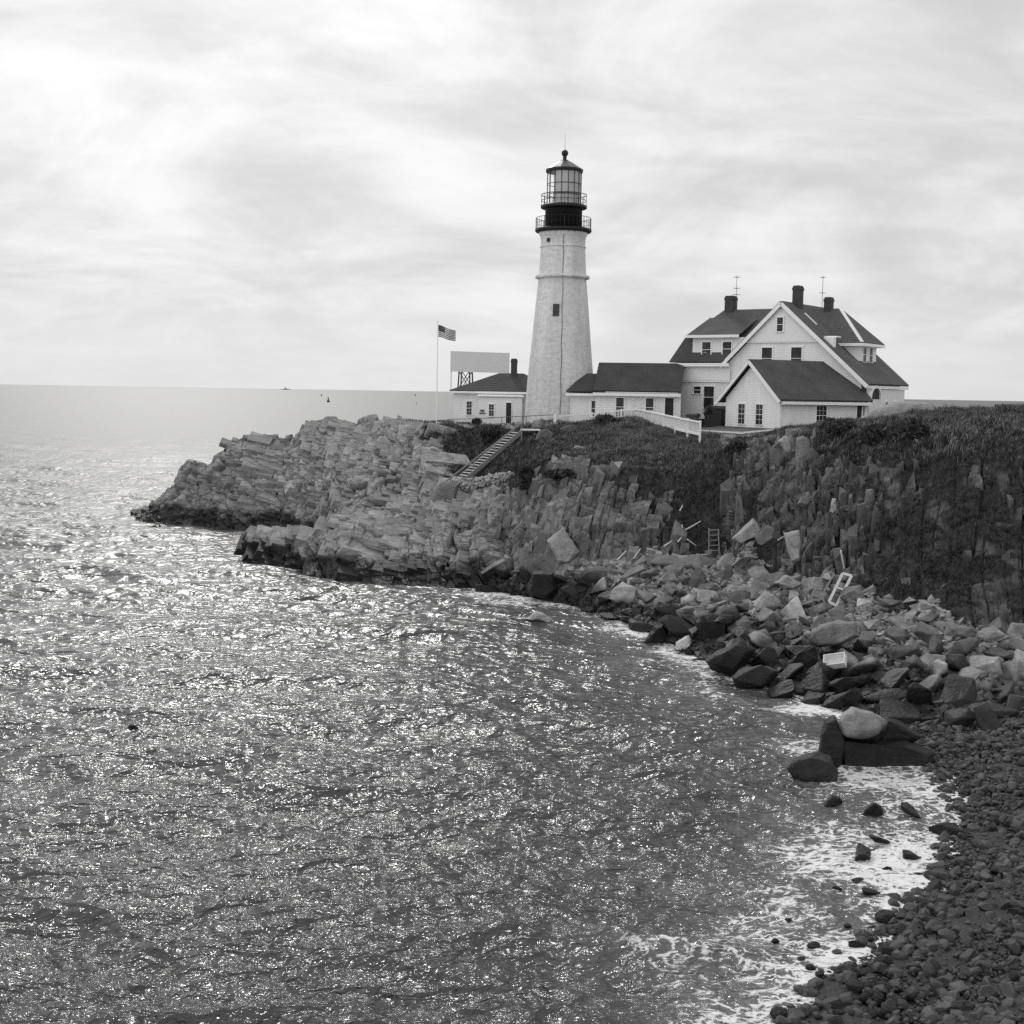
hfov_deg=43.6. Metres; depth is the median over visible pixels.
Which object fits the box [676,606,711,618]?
rubble boulder
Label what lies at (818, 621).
rubble boulder
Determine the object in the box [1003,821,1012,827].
beach stone
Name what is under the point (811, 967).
cobble
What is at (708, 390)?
window
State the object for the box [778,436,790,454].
outcrop
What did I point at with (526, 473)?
bush
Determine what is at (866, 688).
shore boulder
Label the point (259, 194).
sky
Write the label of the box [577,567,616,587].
boulder
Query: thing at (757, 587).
rubble boulder
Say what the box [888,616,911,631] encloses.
rubble boulder
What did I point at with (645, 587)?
rubble boulder
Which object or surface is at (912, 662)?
rubble boulder
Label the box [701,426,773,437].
low retaining wall
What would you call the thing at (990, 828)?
beach stone
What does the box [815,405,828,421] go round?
window
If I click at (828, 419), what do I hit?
bush
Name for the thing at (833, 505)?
outcrop
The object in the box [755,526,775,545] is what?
boulder
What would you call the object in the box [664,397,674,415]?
door
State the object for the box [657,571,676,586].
rubble boulder
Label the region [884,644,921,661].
rubble boulder
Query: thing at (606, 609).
shore boulder
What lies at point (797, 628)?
rubble boulder
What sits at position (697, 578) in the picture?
rubble boulder
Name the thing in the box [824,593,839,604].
rubble boulder
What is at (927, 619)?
rubble boulder
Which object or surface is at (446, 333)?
flag
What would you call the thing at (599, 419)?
bush
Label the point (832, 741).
wet slab
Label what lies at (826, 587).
broken frame
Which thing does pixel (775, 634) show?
rubble boulder
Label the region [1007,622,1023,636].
rubble boulder
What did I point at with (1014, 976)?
beach stone
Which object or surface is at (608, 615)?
shore boulder
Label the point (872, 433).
bush
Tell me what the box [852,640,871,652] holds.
rubble boulder
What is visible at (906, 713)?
shore boulder
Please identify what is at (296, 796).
sea
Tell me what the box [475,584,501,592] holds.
shore boulder
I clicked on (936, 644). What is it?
rubble boulder
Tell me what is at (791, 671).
shore boulder
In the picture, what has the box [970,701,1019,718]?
shore boulder
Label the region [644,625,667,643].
boulder
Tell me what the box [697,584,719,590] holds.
rubble boulder
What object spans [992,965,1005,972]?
beach stone
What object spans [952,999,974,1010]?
beach stone
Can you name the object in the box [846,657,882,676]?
rubble boulder
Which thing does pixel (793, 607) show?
rubble boulder
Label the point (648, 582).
rubble boulder
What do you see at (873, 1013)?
cobble
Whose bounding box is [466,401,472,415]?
window
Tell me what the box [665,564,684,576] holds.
rubble boulder
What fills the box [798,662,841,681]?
shore boulder
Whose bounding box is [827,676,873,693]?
shore boulder
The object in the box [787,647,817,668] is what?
shore boulder
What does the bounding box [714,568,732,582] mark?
rubble boulder
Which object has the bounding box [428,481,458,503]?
slab
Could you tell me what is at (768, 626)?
rubble boulder
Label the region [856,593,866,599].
rubble boulder
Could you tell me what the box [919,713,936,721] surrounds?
shore boulder
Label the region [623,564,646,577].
rubble boulder
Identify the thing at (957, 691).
rubble boulder
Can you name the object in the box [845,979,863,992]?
cobble
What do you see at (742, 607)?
rubble boulder
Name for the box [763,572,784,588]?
rubble boulder
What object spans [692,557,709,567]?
rubble boulder
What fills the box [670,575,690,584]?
rubble boulder
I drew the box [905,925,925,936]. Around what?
cobble
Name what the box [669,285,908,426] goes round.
keepers house
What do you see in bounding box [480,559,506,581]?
rubble boulder
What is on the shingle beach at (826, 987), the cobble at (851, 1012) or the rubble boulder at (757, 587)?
the cobble at (851, 1012)
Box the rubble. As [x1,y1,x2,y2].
[487,540,1023,731]
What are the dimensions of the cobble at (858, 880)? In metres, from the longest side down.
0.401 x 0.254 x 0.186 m
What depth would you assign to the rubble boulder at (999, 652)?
55.32 m
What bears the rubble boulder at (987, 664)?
on the rocky headland
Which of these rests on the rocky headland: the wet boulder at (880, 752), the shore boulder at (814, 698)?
the shore boulder at (814, 698)
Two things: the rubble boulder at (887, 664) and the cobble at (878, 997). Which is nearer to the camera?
the cobble at (878, 997)
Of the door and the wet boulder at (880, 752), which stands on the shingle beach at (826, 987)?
the wet boulder at (880, 752)
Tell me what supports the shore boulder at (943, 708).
on the rocky headland
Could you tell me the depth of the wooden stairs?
101.28 m
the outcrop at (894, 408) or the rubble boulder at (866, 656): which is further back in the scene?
the outcrop at (894, 408)
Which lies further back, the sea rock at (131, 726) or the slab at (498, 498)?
the slab at (498, 498)
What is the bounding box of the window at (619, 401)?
[615,397,624,416]
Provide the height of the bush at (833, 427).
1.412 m
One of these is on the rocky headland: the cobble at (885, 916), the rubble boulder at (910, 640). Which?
the rubble boulder at (910, 640)
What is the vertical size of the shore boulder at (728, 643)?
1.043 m
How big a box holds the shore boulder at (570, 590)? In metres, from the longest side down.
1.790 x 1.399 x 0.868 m
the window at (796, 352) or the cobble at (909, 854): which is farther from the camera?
the window at (796, 352)
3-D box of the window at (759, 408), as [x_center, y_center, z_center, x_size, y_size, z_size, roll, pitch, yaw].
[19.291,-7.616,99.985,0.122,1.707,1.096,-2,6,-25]
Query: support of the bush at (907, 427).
on the rocky headland
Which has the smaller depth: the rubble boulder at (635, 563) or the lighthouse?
the rubble boulder at (635, 563)
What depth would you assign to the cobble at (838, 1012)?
26.39 m
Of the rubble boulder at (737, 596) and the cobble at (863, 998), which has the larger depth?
the rubble boulder at (737, 596)
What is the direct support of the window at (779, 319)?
in the keepers house at (712, 356)
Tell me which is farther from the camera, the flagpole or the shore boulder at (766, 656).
the flagpole
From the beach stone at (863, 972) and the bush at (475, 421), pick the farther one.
the bush at (475, 421)
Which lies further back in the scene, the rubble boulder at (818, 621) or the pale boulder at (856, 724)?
the rubble boulder at (818, 621)
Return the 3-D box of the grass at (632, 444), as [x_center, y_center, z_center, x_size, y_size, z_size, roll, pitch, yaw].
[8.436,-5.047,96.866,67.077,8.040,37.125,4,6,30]
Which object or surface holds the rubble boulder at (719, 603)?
on the rocky headland
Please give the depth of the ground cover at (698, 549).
71.97 m
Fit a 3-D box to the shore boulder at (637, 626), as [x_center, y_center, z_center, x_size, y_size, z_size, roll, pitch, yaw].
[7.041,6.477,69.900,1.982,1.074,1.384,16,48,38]
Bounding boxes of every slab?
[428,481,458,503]
[489,494,504,506]
[526,611,551,621]
[547,528,578,562]
[573,531,590,547]
[783,530,800,562]
[818,716,844,766]
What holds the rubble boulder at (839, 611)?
on the rocky headland
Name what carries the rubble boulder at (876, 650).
on the rocky headland
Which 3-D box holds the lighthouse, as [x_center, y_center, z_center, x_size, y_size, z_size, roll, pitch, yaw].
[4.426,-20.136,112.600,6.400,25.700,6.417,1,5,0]
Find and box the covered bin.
[685,413,700,429]
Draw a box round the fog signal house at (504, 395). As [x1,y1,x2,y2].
[449,359,527,424]
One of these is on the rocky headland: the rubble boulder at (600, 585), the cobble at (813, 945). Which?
the rubble boulder at (600, 585)
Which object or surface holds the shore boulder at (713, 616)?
on the rocky headland
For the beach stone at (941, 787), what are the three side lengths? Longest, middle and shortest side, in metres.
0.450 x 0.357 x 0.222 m
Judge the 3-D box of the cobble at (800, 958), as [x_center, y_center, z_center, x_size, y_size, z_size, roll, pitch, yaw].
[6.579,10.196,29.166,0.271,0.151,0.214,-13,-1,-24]
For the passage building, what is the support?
on the rocky headland
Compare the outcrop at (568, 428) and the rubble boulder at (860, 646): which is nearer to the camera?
the rubble boulder at (860, 646)
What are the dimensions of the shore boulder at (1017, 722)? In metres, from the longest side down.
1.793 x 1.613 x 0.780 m
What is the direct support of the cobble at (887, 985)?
on the shingle beach at (826, 987)
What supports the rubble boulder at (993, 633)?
on the rocky headland
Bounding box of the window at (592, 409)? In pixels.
[590,400,594,416]
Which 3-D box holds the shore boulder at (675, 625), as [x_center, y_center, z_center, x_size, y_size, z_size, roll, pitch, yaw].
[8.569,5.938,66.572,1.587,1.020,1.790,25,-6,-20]
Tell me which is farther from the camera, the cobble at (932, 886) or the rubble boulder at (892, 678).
the rubble boulder at (892, 678)
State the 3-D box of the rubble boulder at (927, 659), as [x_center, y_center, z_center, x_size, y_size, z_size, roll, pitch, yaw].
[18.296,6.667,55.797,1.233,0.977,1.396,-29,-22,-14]
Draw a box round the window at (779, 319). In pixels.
[775,316,784,331]
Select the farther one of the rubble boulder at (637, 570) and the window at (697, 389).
the window at (697, 389)
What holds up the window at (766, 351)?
in the keepers house at (712, 356)
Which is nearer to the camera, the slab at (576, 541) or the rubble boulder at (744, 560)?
the rubble boulder at (744, 560)
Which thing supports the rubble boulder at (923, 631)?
on the rocky headland
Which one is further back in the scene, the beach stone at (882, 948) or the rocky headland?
the rocky headland
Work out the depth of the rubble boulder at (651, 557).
77.06 m
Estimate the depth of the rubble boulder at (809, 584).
68.35 m
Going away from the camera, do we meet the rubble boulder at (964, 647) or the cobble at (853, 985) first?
the cobble at (853, 985)
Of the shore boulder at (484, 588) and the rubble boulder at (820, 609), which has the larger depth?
the shore boulder at (484, 588)
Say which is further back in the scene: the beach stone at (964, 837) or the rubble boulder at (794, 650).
the rubble boulder at (794, 650)
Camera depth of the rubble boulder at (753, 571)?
71.74 m
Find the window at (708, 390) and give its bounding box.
[702,385,715,408]
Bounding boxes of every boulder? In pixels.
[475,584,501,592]
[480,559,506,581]
[507,586,513,592]
[519,565,530,581]
[526,571,557,598]
[553,574,567,582]
[559,584,579,599]
[573,560,583,568]
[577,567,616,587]
[580,603,596,612]
[589,577,607,594]
[597,591,610,602]
[599,612,618,619]
[602,607,611,611]
[609,569,624,575]
[609,582,636,603]
[619,578,627,582]
[621,616,640,622]
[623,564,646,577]
[628,618,648,631]
[629,578,642,585]
[632,558,647,566]
[637,590,655,601]
[640,568,659,578]
[641,585,654,590]
[644,579,655,584]
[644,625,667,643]
[647,553,661,566]
[647,621,661,630]
[653,595,672,609]
[653,602,679,615]
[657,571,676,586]
[659,615,690,636]
[664,586,676,595]
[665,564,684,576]
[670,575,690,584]
[675,635,691,650]
[676,589,686,596]
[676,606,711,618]
[678,555,687,561]
[680,594,695,604]
[682,615,694,625]
[682,649,693,655]
[688,570,707,588]
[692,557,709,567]
[692,655,708,660]
[694,566,712,574]
[695,613,732,630]
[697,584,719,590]
[697,589,717,601]
[705,633,735,648]
[705,640,754,674]
[713,600,726,606]
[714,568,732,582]
[714,606,739,633]
[717,553,733,570]
[719,590,729,597]
[721,637,754,648]
[727,616,751,639]
[728,584,744,590]
[728,590,750,604]
[732,519,760,542]
[732,554,754,565]
[732,665,779,687]
[733,603,748,612]
[747,566,769,577]
[748,629,774,648]
[750,580,767,594]
[750,647,778,666]
[753,591,780,606]
[753,649,762,655]
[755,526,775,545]
[756,601,781,612]
[757,607,782,624]
[759,621,774,631]
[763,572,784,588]
[767,679,794,697]
[769,631,785,638]
[774,575,800,588]
[780,596,805,622]
[780,663,804,680]
[783,623,806,638]
[785,645,810,655]
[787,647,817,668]
[787,751,837,781]
[788,590,798,602]
[790,636,805,644]
[798,616,810,626]
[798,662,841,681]
[799,667,828,695]
[800,692,824,704]
[801,600,815,607]
[802,577,826,592]
[807,602,832,616]
[808,615,823,630]
[808,620,859,646]
[811,590,826,598]
[821,643,845,650]
[821,690,862,709]
[823,616,850,622]
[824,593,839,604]
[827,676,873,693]
[828,605,851,617]
[836,648,858,675]
[838,707,887,740]
[840,585,863,602]
[841,644,852,648]
[841,738,935,766]
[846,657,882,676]
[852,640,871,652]
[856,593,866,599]
[856,687,876,692]
[857,598,872,611]
[858,631,876,645]
[861,654,877,660]
[863,619,883,630]
[863,688,905,702]
[868,647,884,656]
[876,667,908,688]
[877,598,901,607]
[878,699,919,724]
[880,661,891,667]
[881,716,922,742]
[884,626,914,643]
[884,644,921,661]
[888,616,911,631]
[898,655,923,671]
[903,607,919,617]
[904,673,942,692]
[905,637,917,644]
[905,682,932,705]
[912,621,943,642]
[915,614,939,622]
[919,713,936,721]
[920,653,945,669]
[929,634,944,654]
[930,659,946,677]
[939,675,976,707]
[939,704,951,713]
[943,708,974,726]
[944,621,975,637]
[945,654,969,671]
[947,638,979,656]
[953,731,989,742]
[958,666,981,679]
[969,655,1003,677]
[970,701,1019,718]
[973,702,1001,730]
[976,626,1004,640]
[982,647,1013,659]
[985,617,1004,633]
[985,677,997,684]
[993,682,1014,702]
[1001,659,1023,682]
[1006,694,1023,709]
[1006,719,1023,728]
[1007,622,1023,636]
[1007,634,1023,650]
[1012,649,1023,664]
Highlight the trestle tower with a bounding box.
[457,372,472,386]
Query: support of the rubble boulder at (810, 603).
on the rocky headland
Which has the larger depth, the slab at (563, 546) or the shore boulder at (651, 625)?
the slab at (563, 546)
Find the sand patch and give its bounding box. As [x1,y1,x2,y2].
[650,554,715,568]
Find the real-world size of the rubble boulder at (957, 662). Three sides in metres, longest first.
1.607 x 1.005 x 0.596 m
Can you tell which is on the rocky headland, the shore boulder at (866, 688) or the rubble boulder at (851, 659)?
the rubble boulder at (851, 659)
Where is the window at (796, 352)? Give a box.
[790,346,802,360]
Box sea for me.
[0,384,1023,1023]
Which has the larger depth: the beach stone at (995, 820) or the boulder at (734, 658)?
the boulder at (734, 658)
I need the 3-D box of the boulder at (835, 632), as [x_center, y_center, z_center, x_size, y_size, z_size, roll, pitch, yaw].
[14.659,5.557,58.279,2.543,1.304,2.255,1,5,0]
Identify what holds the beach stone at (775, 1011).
on the shingle beach at (826, 987)
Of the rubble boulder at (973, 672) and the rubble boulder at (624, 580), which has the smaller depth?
the rubble boulder at (973, 672)
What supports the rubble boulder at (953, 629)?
on the rocky headland
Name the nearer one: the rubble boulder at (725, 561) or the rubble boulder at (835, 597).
the rubble boulder at (835, 597)
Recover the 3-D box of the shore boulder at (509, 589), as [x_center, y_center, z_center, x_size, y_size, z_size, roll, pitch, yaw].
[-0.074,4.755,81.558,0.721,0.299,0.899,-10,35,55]
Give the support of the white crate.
on the shore boulder at (830, 672)
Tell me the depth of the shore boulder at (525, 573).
80.84 m
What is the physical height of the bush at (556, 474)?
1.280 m
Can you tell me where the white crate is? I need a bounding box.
[823,652,846,668]
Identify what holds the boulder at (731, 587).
on the rocky headland
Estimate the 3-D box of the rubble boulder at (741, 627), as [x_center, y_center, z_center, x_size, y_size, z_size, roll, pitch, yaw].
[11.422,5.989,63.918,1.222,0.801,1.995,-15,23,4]
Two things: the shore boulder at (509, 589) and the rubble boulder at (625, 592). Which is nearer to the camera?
the rubble boulder at (625, 592)
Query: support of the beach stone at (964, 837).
on the shingle beach at (826, 987)
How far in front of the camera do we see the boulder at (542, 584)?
78.28 m
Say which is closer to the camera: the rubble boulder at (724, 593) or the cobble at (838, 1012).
the cobble at (838, 1012)
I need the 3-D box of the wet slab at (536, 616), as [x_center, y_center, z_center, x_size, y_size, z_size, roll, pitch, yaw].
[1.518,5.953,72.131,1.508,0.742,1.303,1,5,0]
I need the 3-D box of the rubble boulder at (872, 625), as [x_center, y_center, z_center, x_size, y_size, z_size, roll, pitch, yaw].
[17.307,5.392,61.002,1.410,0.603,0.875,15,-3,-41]
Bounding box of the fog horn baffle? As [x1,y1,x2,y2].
[450,351,509,418]
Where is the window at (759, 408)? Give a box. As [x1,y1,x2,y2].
[754,403,763,425]
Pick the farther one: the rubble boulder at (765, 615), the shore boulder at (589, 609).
the shore boulder at (589, 609)
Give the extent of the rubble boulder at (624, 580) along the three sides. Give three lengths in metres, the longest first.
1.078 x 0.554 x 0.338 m
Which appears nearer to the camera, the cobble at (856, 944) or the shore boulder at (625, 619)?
the cobble at (856, 944)
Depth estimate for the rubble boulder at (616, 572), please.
76.98 m
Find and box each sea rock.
[128,724,137,728]
[823,795,841,806]
[862,802,883,816]
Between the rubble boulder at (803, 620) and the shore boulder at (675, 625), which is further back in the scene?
the shore boulder at (675, 625)
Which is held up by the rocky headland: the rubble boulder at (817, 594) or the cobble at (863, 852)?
the rubble boulder at (817, 594)
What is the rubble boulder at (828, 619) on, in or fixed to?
on the rocky headland
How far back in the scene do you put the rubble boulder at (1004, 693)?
51.88 m
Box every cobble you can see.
[771,938,778,943]
[797,956,804,960]
[805,964,815,970]
[807,941,820,948]
[814,1015,822,1019]
[815,970,824,977]
[832,886,842,890]
[833,1009,845,1014]
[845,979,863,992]
[848,940,865,947]
[848,1010,854,1015]
[851,877,863,882]
[854,843,870,860]
[859,993,870,1003]
[861,887,880,895]
[864,1008,877,1018]
[867,936,873,941]
[869,835,889,843]
[872,991,884,1006]
[873,955,887,964]
[874,909,896,923]
[879,981,892,992]
[880,1003,898,1015]
[887,972,894,978]
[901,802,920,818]
[902,850,920,859]
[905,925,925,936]
[925,879,941,892]
[928,822,961,834]
[954,860,975,867]
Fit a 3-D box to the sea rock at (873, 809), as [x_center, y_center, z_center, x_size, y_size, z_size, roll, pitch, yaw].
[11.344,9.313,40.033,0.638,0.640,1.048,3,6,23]
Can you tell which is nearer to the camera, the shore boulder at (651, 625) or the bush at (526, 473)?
the shore boulder at (651, 625)
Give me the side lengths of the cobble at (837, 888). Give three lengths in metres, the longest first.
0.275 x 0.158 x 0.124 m
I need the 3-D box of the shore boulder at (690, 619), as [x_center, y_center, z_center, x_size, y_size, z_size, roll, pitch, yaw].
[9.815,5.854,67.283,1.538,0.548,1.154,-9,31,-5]
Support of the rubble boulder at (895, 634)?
on the rocky headland
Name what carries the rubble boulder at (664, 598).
on the rocky headland
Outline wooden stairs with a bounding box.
[446,421,539,480]
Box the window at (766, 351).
[761,346,773,359]
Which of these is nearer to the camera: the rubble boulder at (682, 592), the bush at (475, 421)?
the rubble boulder at (682, 592)
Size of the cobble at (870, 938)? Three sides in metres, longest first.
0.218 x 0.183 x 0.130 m
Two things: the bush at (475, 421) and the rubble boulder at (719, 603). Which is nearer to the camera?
the rubble boulder at (719, 603)
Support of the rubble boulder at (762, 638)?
on the rocky headland
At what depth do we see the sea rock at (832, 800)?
40.45 m
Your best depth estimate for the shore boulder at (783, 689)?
55.08 m
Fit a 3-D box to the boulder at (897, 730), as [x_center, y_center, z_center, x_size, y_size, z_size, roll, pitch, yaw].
[13.898,7.906,46.517,1.948,1.191,1.839,1,5,0]
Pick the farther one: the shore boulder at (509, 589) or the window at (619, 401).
the window at (619, 401)
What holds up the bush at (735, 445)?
on the rocky headland
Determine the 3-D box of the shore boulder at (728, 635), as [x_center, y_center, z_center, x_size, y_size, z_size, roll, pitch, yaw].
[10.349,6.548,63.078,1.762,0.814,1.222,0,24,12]
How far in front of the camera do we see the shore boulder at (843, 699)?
52.69 m
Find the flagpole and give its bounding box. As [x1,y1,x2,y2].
[436,320,438,422]
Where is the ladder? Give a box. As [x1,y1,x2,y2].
[708,528,719,554]
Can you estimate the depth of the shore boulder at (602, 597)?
74.80 m
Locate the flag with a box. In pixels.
[438,325,455,340]
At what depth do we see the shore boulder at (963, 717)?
48.97 m
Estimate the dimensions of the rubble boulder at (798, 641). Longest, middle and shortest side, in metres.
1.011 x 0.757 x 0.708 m
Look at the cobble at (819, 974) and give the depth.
28.37 m
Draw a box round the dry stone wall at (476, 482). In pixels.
[452,471,514,490]
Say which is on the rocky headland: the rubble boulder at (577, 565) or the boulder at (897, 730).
the rubble boulder at (577, 565)
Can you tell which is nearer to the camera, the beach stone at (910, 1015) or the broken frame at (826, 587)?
the beach stone at (910, 1015)
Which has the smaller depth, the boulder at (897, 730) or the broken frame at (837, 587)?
the boulder at (897, 730)
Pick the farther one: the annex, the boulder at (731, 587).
the annex
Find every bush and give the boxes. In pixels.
[471,419,482,424]
[480,424,500,443]
[515,465,535,492]
[541,467,575,484]
[592,413,621,424]
[703,404,713,418]
[724,437,747,454]
[819,417,836,427]
[822,417,857,436]
[856,422,889,444]
[890,416,931,439]
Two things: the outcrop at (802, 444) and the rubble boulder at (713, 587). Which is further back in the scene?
the outcrop at (802, 444)
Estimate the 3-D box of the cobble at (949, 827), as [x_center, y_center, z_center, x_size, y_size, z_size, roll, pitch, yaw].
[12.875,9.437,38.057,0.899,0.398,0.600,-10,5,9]
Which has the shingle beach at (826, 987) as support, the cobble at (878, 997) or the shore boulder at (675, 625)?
the cobble at (878, 997)
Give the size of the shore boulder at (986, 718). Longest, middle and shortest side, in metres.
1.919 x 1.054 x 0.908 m
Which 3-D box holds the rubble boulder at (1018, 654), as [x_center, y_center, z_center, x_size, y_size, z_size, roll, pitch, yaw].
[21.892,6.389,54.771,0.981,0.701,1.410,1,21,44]
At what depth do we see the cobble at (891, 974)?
28.05 m
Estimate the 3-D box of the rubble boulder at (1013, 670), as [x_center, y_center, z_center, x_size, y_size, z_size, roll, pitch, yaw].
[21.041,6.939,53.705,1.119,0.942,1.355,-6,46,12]
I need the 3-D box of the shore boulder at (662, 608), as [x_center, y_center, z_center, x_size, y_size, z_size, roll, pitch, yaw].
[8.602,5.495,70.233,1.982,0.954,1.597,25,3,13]
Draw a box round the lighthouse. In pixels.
[524,150,593,423]
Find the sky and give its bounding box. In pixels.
[0,0,1023,400]
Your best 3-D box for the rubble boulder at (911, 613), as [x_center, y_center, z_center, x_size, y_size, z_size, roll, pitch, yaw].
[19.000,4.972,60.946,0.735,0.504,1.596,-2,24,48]
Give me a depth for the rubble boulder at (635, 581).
74.97 m
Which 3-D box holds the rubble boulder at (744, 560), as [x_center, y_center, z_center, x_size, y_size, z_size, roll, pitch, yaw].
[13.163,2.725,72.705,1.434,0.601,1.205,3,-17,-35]
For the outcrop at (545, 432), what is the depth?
100.09 m
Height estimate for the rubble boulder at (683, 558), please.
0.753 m
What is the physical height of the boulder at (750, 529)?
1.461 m
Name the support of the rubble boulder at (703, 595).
on the rocky headland
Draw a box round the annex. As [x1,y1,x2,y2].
[714,359,873,428]
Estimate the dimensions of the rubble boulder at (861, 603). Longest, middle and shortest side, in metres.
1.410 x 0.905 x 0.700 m
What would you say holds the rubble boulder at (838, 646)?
on the rocky headland
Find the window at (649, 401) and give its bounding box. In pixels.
[645,397,654,417]
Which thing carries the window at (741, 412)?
in the annex
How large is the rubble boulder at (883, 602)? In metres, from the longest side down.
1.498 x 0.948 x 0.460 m
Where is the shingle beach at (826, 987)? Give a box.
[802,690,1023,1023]
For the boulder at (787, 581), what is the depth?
67.77 m
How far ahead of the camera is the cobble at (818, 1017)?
26.30 m
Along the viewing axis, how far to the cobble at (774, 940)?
30.09 m
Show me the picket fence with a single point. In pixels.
(681, 424)
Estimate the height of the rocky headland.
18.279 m
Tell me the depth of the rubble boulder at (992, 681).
53.40 m
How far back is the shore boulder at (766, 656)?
59.14 m
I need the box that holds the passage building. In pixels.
[566,362,683,421]
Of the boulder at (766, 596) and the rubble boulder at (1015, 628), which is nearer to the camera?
the rubble boulder at (1015, 628)
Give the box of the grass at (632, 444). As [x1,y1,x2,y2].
[406,402,1023,480]
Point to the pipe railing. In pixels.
(485, 418)
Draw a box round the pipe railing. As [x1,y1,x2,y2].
[424,414,553,429]
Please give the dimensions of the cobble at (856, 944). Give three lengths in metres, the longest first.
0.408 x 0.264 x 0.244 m
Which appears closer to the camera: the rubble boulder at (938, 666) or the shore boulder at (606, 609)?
the rubble boulder at (938, 666)
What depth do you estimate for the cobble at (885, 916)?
31.44 m
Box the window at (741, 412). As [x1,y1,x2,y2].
[736,403,745,424]
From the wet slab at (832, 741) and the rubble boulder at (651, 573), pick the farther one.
the rubble boulder at (651, 573)
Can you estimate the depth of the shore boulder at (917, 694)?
51.16 m
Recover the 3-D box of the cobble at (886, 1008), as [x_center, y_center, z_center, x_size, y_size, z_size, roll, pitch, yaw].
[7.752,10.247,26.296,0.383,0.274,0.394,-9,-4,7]
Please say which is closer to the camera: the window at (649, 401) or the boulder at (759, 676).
the boulder at (759, 676)
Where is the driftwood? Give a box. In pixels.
[840,550,844,568]
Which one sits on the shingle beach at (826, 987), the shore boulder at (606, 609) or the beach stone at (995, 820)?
the beach stone at (995, 820)
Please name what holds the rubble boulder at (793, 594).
on the rocky headland
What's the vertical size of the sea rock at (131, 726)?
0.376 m
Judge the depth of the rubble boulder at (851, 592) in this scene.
64.38 m
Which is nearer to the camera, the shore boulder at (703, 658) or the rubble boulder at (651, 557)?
the shore boulder at (703, 658)
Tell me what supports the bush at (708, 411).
on the rocky headland
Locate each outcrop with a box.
[536,429,552,439]
[561,425,574,433]
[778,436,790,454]
[795,436,813,461]
[797,491,811,506]
[830,498,836,512]
[861,402,934,419]
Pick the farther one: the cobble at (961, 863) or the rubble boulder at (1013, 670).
the rubble boulder at (1013, 670)
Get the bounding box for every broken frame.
[809,570,834,601]
[828,572,852,606]
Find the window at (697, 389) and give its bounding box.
[692,385,701,393]
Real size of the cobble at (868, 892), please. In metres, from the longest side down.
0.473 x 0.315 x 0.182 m
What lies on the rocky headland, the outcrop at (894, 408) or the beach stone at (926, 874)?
the outcrop at (894, 408)
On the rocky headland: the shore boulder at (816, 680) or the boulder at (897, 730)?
the shore boulder at (816, 680)
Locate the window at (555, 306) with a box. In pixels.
[553,304,558,315]
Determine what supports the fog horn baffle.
on the rocky headland
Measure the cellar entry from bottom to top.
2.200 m
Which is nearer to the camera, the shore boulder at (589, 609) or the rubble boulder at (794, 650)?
the rubble boulder at (794, 650)
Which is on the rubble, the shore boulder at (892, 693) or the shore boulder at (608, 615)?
the shore boulder at (892, 693)
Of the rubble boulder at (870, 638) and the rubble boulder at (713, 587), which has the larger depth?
the rubble boulder at (713, 587)
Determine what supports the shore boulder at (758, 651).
on the rocky headland
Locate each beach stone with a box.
[770,1006,786,1018]
[858,968,873,977]
[870,980,879,987]
[877,942,891,955]
[900,1010,915,1021]
[923,871,938,878]
[937,785,949,789]
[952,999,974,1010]
[961,834,973,839]
[985,825,997,831]
[987,817,999,824]
[990,867,998,873]
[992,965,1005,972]
[997,867,1011,875]
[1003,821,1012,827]
[1007,907,1023,915]
[1009,971,1019,980]
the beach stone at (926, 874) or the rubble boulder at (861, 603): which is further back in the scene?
the rubble boulder at (861, 603)
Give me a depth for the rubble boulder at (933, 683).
52.90 m
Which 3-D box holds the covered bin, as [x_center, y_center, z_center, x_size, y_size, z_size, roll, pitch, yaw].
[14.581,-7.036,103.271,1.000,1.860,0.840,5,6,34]
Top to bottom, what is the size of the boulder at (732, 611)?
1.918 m
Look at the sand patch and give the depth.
75.77 m
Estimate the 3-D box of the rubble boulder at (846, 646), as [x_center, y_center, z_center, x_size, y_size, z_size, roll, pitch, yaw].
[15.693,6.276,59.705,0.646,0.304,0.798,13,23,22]
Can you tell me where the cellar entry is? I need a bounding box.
[704,406,725,427]
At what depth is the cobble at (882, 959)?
28.81 m
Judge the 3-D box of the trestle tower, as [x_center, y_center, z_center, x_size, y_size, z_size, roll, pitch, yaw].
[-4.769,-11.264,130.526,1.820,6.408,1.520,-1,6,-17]
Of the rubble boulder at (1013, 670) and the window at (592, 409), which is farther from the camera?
the window at (592, 409)
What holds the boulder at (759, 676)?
on the rocky headland
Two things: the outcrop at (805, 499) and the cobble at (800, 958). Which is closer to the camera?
the cobble at (800, 958)
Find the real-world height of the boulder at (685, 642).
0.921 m
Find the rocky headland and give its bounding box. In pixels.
[130,407,1023,678]
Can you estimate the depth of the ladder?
76.88 m
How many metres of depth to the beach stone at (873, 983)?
27.50 m
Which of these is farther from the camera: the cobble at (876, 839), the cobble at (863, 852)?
the cobble at (876, 839)
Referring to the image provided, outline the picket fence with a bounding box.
[559,408,700,441]
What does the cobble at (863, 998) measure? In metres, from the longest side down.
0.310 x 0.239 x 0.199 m
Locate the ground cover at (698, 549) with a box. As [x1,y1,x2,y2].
[418,403,1023,622]
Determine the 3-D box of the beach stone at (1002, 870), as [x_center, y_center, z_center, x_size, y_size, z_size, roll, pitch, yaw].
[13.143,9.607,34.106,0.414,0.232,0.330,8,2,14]

